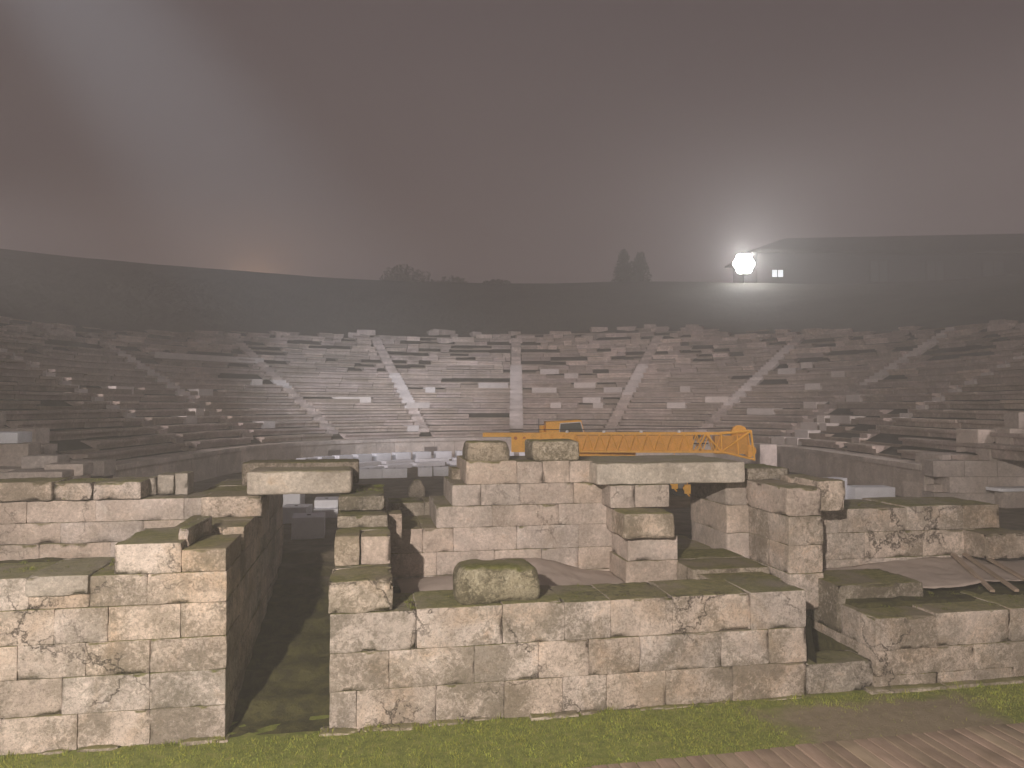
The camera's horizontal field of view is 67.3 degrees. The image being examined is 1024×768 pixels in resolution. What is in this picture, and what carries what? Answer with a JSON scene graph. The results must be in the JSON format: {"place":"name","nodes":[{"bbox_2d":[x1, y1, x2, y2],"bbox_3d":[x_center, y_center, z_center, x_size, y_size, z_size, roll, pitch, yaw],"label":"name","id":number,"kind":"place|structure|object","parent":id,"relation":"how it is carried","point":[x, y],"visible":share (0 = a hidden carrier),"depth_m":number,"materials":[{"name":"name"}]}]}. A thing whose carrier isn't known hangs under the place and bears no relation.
{"place":"outdoors","nodes":[
{"label":"outdoors","id":0,"kind":"place"},
{"bbox_2d":[296,457,316,458],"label":"marble block","id":1,"kind":"structure","parent":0,"point":[308,458],"depth_m":38.67,"materials":[{"name":"grey stone"}]},
{"bbox_2d":[317,456,334,458],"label":"marble block","id":2,"kind":"structure","parent":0,"point":[325,457],"depth_m":39.74,"materials":[{"name":"grey stone"}]},
{"bbox_2d":[314,496,338,507],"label":"marble block","id":3,"kind":"structure","parent":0,"point":[326,502],"depth_m":21.14,"materials":[{"name":"grey stone"}]},
{"bbox_2d":[332,455,352,458],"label":"marble block","id":4,"kind":"structure","parent":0,"point":[343,456],"depth_m":40.58,"materials":[{"name":"grey stone"}]},
{"bbox_2d":[351,454,371,461],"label":"marble block","id":5,"kind":"structure","parent":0,"point":[364,457],"depth_m":41.47,"materials":[{"name":"grey stone"}]},
{"bbox_2d":[359,461,380,466],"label":"marble block","id":6,"kind":"structure","parent":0,"point":[369,463],"depth_m":39.18,"materials":[{"name":"white stone"}]},
{"bbox_2d":[359,466,383,467],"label":"marble block","id":7,"kind":"structure","parent":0,"point":[372,467],"depth_m":36.40,"materials":[{"name":"white stone"}]},
{"bbox_2d":[371,453,390,460],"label":"marble block","id":8,"kind":"structure","parent":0,"point":[380,456],"depth_m":42.32,"materials":[{"name":"grey stone"}]},
{"bbox_2d":[378,463,411,467],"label":"marble block","id":9,"kind":"structure","parent":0,"point":[402,465],"depth_m":37.72,"materials":[{"name":"white stone"}]},
{"bbox_2d":[379,459,413,464],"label":"marble block","id":10,"kind":"structure","parent":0,"point":[383,462],"depth_m":40.50,"materials":[{"name":"white stone"}]},
{"bbox_2d":[392,452,410,459],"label":"marble block","id":11,"kind":"structure","parent":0,"point":[400,455],"depth_m":43.10,"materials":[{"name":"grey stone"}]},
{"bbox_2d":[412,451,430,459],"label":"marble block","id":12,"kind":"structure","parent":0,"point":[420,454],"depth_m":43.71,"materials":[{"name":"grey stone"}]},
{"bbox_2d":[410,461,444,466],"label":"marble block","id":13,"kind":"structure","parent":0,"point":[429,463],"depth_m":39.05,"materials":[{"name":"white stone"}]},
{"bbox_2d":[415,458,448,461],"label":"marble block","id":14,"kind":"structure","parent":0,"point":[431,459],"depth_m":41.80,"materials":[{"name":"white stone"}]},
{"bbox_2d":[434,451,451,458],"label":"marble block","id":15,"kind":"structure","parent":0,"point":[442,454],"depth_m":44.20,"materials":[{"name":"grey stone"}]},
{"bbox_2d":[446,460,456,464],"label":"marble block","id":16,"kind":"structure","parent":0,"point":[453,462],"depth_m":39.84,"materials":[{"name":"white stone"}]},
{"bbox_2d":[455,451,461,456],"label":"marble block","id":17,"kind":"structure","parent":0,"point":[457,453],"depth_m":44.51,"materials":[{"name":"grey stone"}]},
{"bbox_2d":[0,249,1023,460],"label":"hill","id":18,"kind":"structure","parent":0,"point":[79,293],"depth_m":60.06,"materials":[{"name":"grey plant"}]},
{"bbox_2d":[379,264,431,281],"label":"distant tree","id":19,"kind":"object","parent":18,"relation":"on","point":[401,275],"visible":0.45,"depth_m":103.95,"materials":[{"name":"green plant"}]},
{"bbox_2d":[428,275,466,282],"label":"distant tree","id":20,"kind":"object","parent":18,"relation":"on","point":[458,279],"visible":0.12,"depth_m":106.48,"materials":[{"name":"green plant"}]},
{"bbox_2d":[483,279,509,283],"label":"shrub","id":21,"kind":"object","parent":18,"relation":"on","point":[493,281],"visible":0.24,"depth_m":83.72,"materials":[{"name":"green plant"}]},
{"bbox_2d":[0,316,1023,503],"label":"ancient seating","id":22,"kind":"object","parent":18,"relation":"on","point":[999,462],"visible":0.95,"depth_m":43.91,"materials":[{"name":"stone"}]},
{"bbox_2d":[611,249,652,281],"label":"conifer tree","id":23,"kind":"object","parent":18,"relation":"on","point":[624,268],"visible":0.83,"depth_m":84.63,"materials":[{"name":"green plant"}]},
{"bbox_2d":[733,254,754,282],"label":"floodlight mast","id":24,"kind":"object","parent":18,"relation":"on","point":[744,263],"visible":0.99,"depth_m":77.25,"materials":[{"name":"paint"}]},
{"bbox_2d":[725,234,1023,283],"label":"house","id":25,"kind":"structure","parent":18,"relation":"on","point":[857,260],"depth_m":80.78,"materials":[{"name":"tile"}]},
{"bbox_2d":[771,269,783,277],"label":"window","id":26,"kind":"structure","parent":25,"relation":"in","point":[775,273],"depth_m":80.35,"materials":[{"name":"glass"}]},
{"bbox_2d":[0,476,1023,767],"bbox_3d":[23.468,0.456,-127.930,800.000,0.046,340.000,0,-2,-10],"label":"ground","id":27,"kind":"structure","parent":0,"point":[926,719],"depth_m":9.64,"materials":[{"name":"green plant"}]},
{"bbox_2d":[0,527,240,754],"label":"stone wall","id":28,"kind":"structure","parent":27,"relation":"on","point":[138,644],"depth_m":9.40,"materials":[{"name":"stone"}]},
{"bbox_2d":[25,557,114,596],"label":"stone block","id":29,"kind":"structure","parent":28,"relation":"on","point":[63,580],"depth_m":9.29,"materials":[{"name":"stone"}]},
{"bbox_2d":[178,516,211,545],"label":"stone block","id":30,"kind":"structure","parent":28,"relation":"on","point":[192,532],"depth_m":10.11,"materials":[{"name":"stone"}]},
{"bbox_2d":[175,479,283,694],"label":"stone wall","id":31,"kind":"structure","parent":27,"relation":"on","point":[260,560],"depth_m":12.01,"materials":[{"name":"stone"}]},
{"bbox_2d":[201,490,269,517],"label":"stone block","id":32,"kind":"structure","parent":31,"relation":"on","point":[227,503],"depth_m":11.94,"materials":[{"name":"stone"}]},
{"bbox_2d":[247,466,352,494],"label":"lintel","id":33,"kind":"structure","parent":32,"relation":"on","point":[291,480],"depth_m":12.13,"materials":[{"name":"stone"}]},
{"bbox_2d":[335,484,391,570],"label":"stone wall","id":34,"kind":"structure","parent":27,"relation":"on","point":[362,510],"depth_m":12.02,"materials":[{"name":"stone"}]},
{"bbox_2d":[242,459,358,485],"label":"lintel","id":35,"kind":"structure","parent":34,"relation":"on","point":[248,466],"depth_m":13.11,"materials":[{"name":"stone"}]},
{"bbox_2d":[334,529,359,565],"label":"stone block","id":36,"kind":"structure","parent":34,"relation":"on","point":[347,547],"depth_m":10.79,"materials":[{"name":"stone"}]},
{"bbox_2d":[361,529,390,564],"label":"stone block","id":37,"kind":"structure","parent":34,"relation":"on","point":[375,546],"depth_m":10.88,"materials":[{"name":"stone"}]},
{"bbox_2d":[387,510,401,546],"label":"stone block","id":38,"kind":"structure","parent":34,"relation":"on","point":[394,518],"depth_m":12.26,"materials":[{"name":"stone"}]},
{"bbox_2d":[319,576,814,735],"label":"stone wall","id":39,"kind":"structure","parent":27,"relation":"on","point":[559,651],"depth_m":10.40,"materials":[{"name":"stone"}]},
{"bbox_2d":[328,566,392,612],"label":"stone block","id":40,"kind":"structure","parent":39,"relation":"on","point":[360,590],"depth_m":9.91,"materials":[{"name":"stone"}]},
{"bbox_2d":[453,558,539,604],"bbox_3d":[-0.224,2.718,10.648,1.207,0.541,0.779,0,-2,-10],"label":"mossy boulder","id":41,"kind":"object","parent":39,"relation":"on","point":[477,581],"visible":1,"depth_m":10.33,"materials":[{"name":"stone"}]},
{"bbox_2d":[583,722,1023,767],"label":"timber deck","id":42,"kind":"structure","parent":27,"relation":"on","point":[996,746],"depth_m":8.96,"materials":[{"name":"brown wood"}]},
{"bbox_2d":[806,569,1023,694],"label":"stone wall","id":43,"kind":"structure","parent":27,"relation":"on","point":[924,647],"depth_m":11.53,"materials":[{"name":"stone"}]},
{"bbox_2d":[0,459,1023,737],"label":"orchestra ground","id":44,"kind":"structure","parent":0,"point":[286,683],"depth_m":12.50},
{"bbox_2d":[0,442,40,465],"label":"stone pier","id":45,"kind":"structure","parent":44,"relation":"on","point":[11,454],"depth_m":20.05,"materials":[{"name":"beige stone"}]},
{"bbox_2d":[0,431,31,443],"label":"marble slab","id":46,"kind":"structure","parent":45,"relation":"on","point":[15,436],"depth_m":19.99,"materials":[{"name":"white stone"}]},
{"bbox_2d":[0,466,90,478],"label":"retaining wall","id":47,"kind":"structure","parent":44,"relation":"on","point":[6,472],"depth_m":17.42,"materials":[{"name":"stone"}]},
{"bbox_2d":[21,454,69,468],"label":"stone block","id":48,"kind":"structure","parent":47,"relation":"on","point":[35,461],"depth_m":18.79,"materials":[{"name":"beige stone"}]},
{"bbox_2d":[44,462,92,475],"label":"stone block","id":49,"kind":"structure","parent":47,"relation":"on","point":[82,468],"depth_m":18.11,"materials":[{"name":"beige stone"}]},
{"bbox_2d":[0,477,272,560],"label":"stone wall","id":50,"kind":"structure","parent":44,"relation":"on","point":[61,517],"depth_m":11.93,"materials":[{"name":"stone"}]},
{"bbox_2d":[149,476,157,494],"bbox_3d":[-5.927,1.675,12.746,0.155,0.285,0.497,0,-2,-10],"label":"upright stone","id":51,"kind":"object","parent":50,"relation":"on","point":[153,488],"visible":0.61,"depth_m":12.52,"materials":[{"name":"stone"}]},
{"bbox_2d":[157,472,176,494],"bbox_3d":[-5.700,1.654,12.790,0.265,0.339,0.502,0,-2,-10],"label":"upright stone","id":52,"kind":"object","parent":50,"relation":"on","point":[166,484],"visible":0.78,"depth_m":12.55,"materials":[{"name":"stone"}]},
{"bbox_2d":[175,471,193,494],"bbox_3d":[-5.460,1.646,12.835,0.197,0.354,0.506,0,-2,-10],"label":"upright stone","id":53,"kind":"object","parent":50,"relation":"on","point":[184,481],"visible":1,"depth_m":12.60,"materials":[{"name":"stone"}]},
{"bbox_2d":[283,504,312,523],"bbox_3d":[-5.725,3.433,20.413,0.702,0.433,0.800,0,-2,-2],"label":"marble block","id":54,"kind":"object","parent":44,"relation":"on","point":[289,510],"depth_m":20.02,"materials":[{"name":"grey stone"}]},
{"bbox_2d":[283,494,304,505],"bbox_3d":[-6.753,3.528,23.680,0.601,0.432,0.800,0,-2,-4],"label":"marble block","id":55,"kind":"object","parent":54,"relation":"on","point":[293,498],"depth_m":23.29,"materials":[{"name":"grey stone"}]},
{"bbox_2d":[291,512,324,539],"bbox_3d":[-4.781,3.327,18.098,0.742,0.513,0.802,0,-2,-12],"label":"marble block","id":56,"kind":"object","parent":44,"relation":"on","point":[308,525],"depth_m":17.72,"materials":[{"name":"grey stone"}]},
{"bbox_2d":[313,507,337,517],"bbox_3d":[-5.190,3.547,21.423,0.662,0.262,0.901,0,-2,-13],"label":"marble block","id":57,"kind":"object","parent":44,"relation":"on","point":[331,512],"depth_m":21.02,"materials":[{"name":"grey stone"}]},
{"bbox_2d":[359,468,381,478],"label":"marble block","id":58,"kind":"structure","parent":44,"relation":"on","point":[368,473],"depth_m":32.47,"materials":[{"name":"grey stone"}]},
{"bbox_2d":[382,467,406,477],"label":"marble block","id":59,"kind":"structure","parent":44,"relation":"on","point":[394,472],"depth_m":32.75,"materials":[{"name":"grey stone"}]},
{"bbox_2d":[388,497,428,515],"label":"stone wall","id":60,"kind":"structure","parent":44,"relation":"on","point":[415,506],"depth_m":14.65,"materials":[{"name":"stone"}]},
{"bbox_2d":[408,479,424,497],"bbox_3d":[-3.207,3.510,25.855,0.573,0.619,0.416,0,-2,-10],"label":"conical stone","id":61,"kind":"object","parent":44,"relation":"on","point":[416,487],"visible":0.97,"depth_m":25.68,"materials":[{"name":"stone"}]},
{"bbox_2d":[395,575,452,593],"bbox_3d":[-1.116,3.143,12.037,1.363,0.172,1.688,0,-2,-10],"label":"ground sheet","id":62,"kind":"object","parent":44,"relation":"on","point":[412,585],"visible":0.43,"depth_m":12.06,"materials":[{"name":"beige fabric"}]},
{"bbox_2d":[418,466,431,476],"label":"marble block","id":63,"kind":"structure","parent":44,"relation":"on","point":[424,471],"depth_m":33.38,"materials":[{"name":"grey stone"}]},
{"bbox_2d":[433,466,448,475],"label":"marble block","id":64,"kind":"structure","parent":44,"relation":"on","point":[440,470],"depth_m":33.60,"materials":[{"name":"grey stone"}]},
{"bbox_2d":[391,455,611,586],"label":"stone wall","id":65,"kind":"structure","parent":44,"relation":"on","point":[518,507],"depth_m":13.18,"materials":[{"name":"stone"}]},
{"bbox_2d":[448,466,459,478],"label":"stone block","id":66,"kind":"structure","parent":65,"relation":"on","point":[453,472],"depth_m":14.02,"materials":[{"name":"stone"}]},
{"bbox_2d":[462,440,509,460],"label":"stone block","id":67,"kind":"structure","parent":65,"relation":"on","point":[483,450],"depth_m":13.16,"materials":[{"name":"stone"}]},
{"bbox_2d":[525,439,578,460],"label":"stone block","id":68,"kind":"structure","parent":65,"relation":"on","point":[551,449],"depth_m":13.37,"materials":[{"name":"stone"}]},
{"bbox_2d":[103,437,933,496],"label":"podium wall","id":69,"kind":"structure","parent":44,"relation":"on","point":[854,468],"depth_m":33.79,"materials":[{"name":"stone"}]},
{"bbox_2d":[495,558,624,585],"bbox_3d":[0.713,3.100,12.390,2.317,0.338,1.810,0,-2,-10],"label":"ground sheet","id":70,"kind":"object","parent":44,"relation":"on","point":[552,573],"visible":0.41,"depth_m":12.68,"materials":[{"name":"beige fabric"}]},
{"bbox_2d":[483,418,755,496],"bbox_3d":[3.530,2.530,27.035,9.111,2.620,3.907,0,-2,-1],"label":"mobile crane","id":71,"kind":"object","parent":44,"relation":"on","point":[736,442],"visible":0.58,"depth_m":25.90,"materials":[{"name":"yellow paint"}]},
{"bbox_2d":[602,484,677,582],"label":"stone wall","id":72,"kind":"structure","parent":44,"relation":"on","point":[647,559],"depth_m":12.75,"materials":[{"name":"stone"}]},
{"bbox_2d":[611,507,674,538],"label":"stone block","id":73,"kind":"structure","parent":72,"relation":"on","point":[634,522],"depth_m":12.46,"materials":[{"name":"stone"}]},
{"bbox_2d":[579,455,744,484],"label":"lintel","id":74,"kind":"structure","parent":72,"relation":"on","point":[650,469],"depth_m":13.26,"materials":[{"name":"stone"}]},
{"bbox_2d":[676,535,710,549],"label":"stone slab","id":75,"kind":"structure","parent":44,"relation":"on","point":[684,542],"depth_m":14.68,"materials":[{"name":"stone"}]},
{"bbox_2d":[677,548,769,579],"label":"stone wall","id":76,"kind":"structure","parent":44,"relation":"on","point":[693,563],"depth_m":12.61,"materials":[{"name":"stone"}]},
{"bbox_2d":[699,572,781,581],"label":"stone slab","id":77,"kind":"structure","parent":76,"relation":"on","point":[717,576],"depth_m":11.99,"materials":[{"name":"stone"}]},
{"bbox_2d":[691,479,823,602],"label":"stone wall","id":78,"kind":"structure","parent":44,"relation":"on","point":[786,549],"depth_m":13.51,"materials":[{"name":"stone"}]},
{"bbox_2d":[745,480,820,515],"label":"stone block","id":79,"kind":"structure","parent":78,"relation":"on","point":[783,497],"depth_m":12.76,"materials":[{"name":"stone"}]},
{"bbox_2d":[780,474,844,510],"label":"stone block","id":80,"kind":"structure","parent":79,"relation":"on","point":[832,490],"depth_m":12.81,"materials":[{"name":"stone"}]},
{"bbox_2d":[806,596,818,609],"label":"stone slab","id":81,"kind":"structure","parent":44,"relation":"on","point":[813,604],"depth_m":12.61,"materials":[{"name":"stone"}]},
{"bbox_2d":[822,477,846,498],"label":"marble block","id":82,"kind":"structure","parent":44,"relation":"on","point":[844,479],"depth_m":24.71,"materials":[{"name":"white stone"}]},
{"bbox_2d":[804,650,872,693],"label":"stone block","id":83,"kind":"structure","parent":44,"relation":"on","point":[832,671],"depth_m":11.16,"materials":[{"name":"stone"}]},
{"bbox_2d":[847,485,894,498],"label":"marble block","id":84,"kind":"structure","parent":44,"relation":"on","point":[861,491],"depth_m":24.24,"materials":[{"name":"white stone"}]},
{"bbox_2d":[820,497,998,567],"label":"stone wall","id":85,"kind":"structure","parent":44,"relation":"on","point":[876,530],"depth_m":13.97,"materials":[{"name":"stone"}]},
{"bbox_2d":[963,527,1023,558],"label":"stone block","id":86,"kind":"structure","parent":85,"relation":"on","point":[994,543],"depth_m":13.78,"materials":[{"name":"stone"}]},
{"bbox_2d":[823,557,1023,588],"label":"ground sheet","id":87,"kind":"object","parent":44,"relation":"on","point":[937,572],"visible":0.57,"depth_m":13.33,"materials":[{"name":"beige fabric"}]},
{"bbox_2d":[951,553,994,591],"bbox_3d":[7.804,3.183,13.064,0.070,0.310,1.668,0,-2,11],"label":"timber batten","id":88,"kind":"object","parent":87,"relation":"on","point":[972,572],"visible":1,"depth_m":12.98,"materials":[{"name":"wood"}]},
{"bbox_2d":[962,553,1018,591],"bbox_3d":[8.127,3.189,13.107,0.070,0.300,1.688,0,-2,5],"label":"timber batten","id":89,"kind":"object","parent":87,"relation":"on","point":[993,574],"visible":1,"depth_m":12.99,"materials":[{"name":"brown wood"}]},
{"bbox_2d":[984,558,1023,580],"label":"timber batten","id":90,"kind":"object","parent":87,"relation":"on","point":[1007,569],"visible":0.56,"depth_m":13.20,"materials":[{"name":"wood"}]},
{"bbox_2d":[901,452,971,496],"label":"retaining wall","id":91,"kind":"structure","parent":44,"relation":"on","point":[910,489],"depth_m":25.09,"materials":[{"name":"stone"}]},
{"bbox_2d":[956,429,994,451],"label":"stone pier","id":92,"kind":"structure","parent":91,"relation":"on","point":[973,436],"depth_m":24.99,"materials":[{"name":"beige stone"}]},
{"bbox_2d":[986,486,1023,507],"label":"stone bench","id":93,"kind":"object","parent":44,"relation":"on","point":[1009,496],"visible":0.98,"depth_m":23.11,"materials":[{"name":"white stone"}]},
{"bbox_2d":[0,0,1023,282],"label":"sky","id":94,"kind":"structure","parent":0,"point":[476,141],"materials":[{"name":"grey"}]},
{"bbox_2d":[755,444,776,465],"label":"marble block","id":95,"kind":"structure","parent":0,"point":[766,454],"depth_m":32.31,"materials":[{"name":"stone"}]},
{"bbox_2d":[745,463,788,479],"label":"stone block","id":96,"kind":"structure","parent":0,"point":[758,471],"depth_m":14.09,"materials":[{"name":"stone"}]}
]}

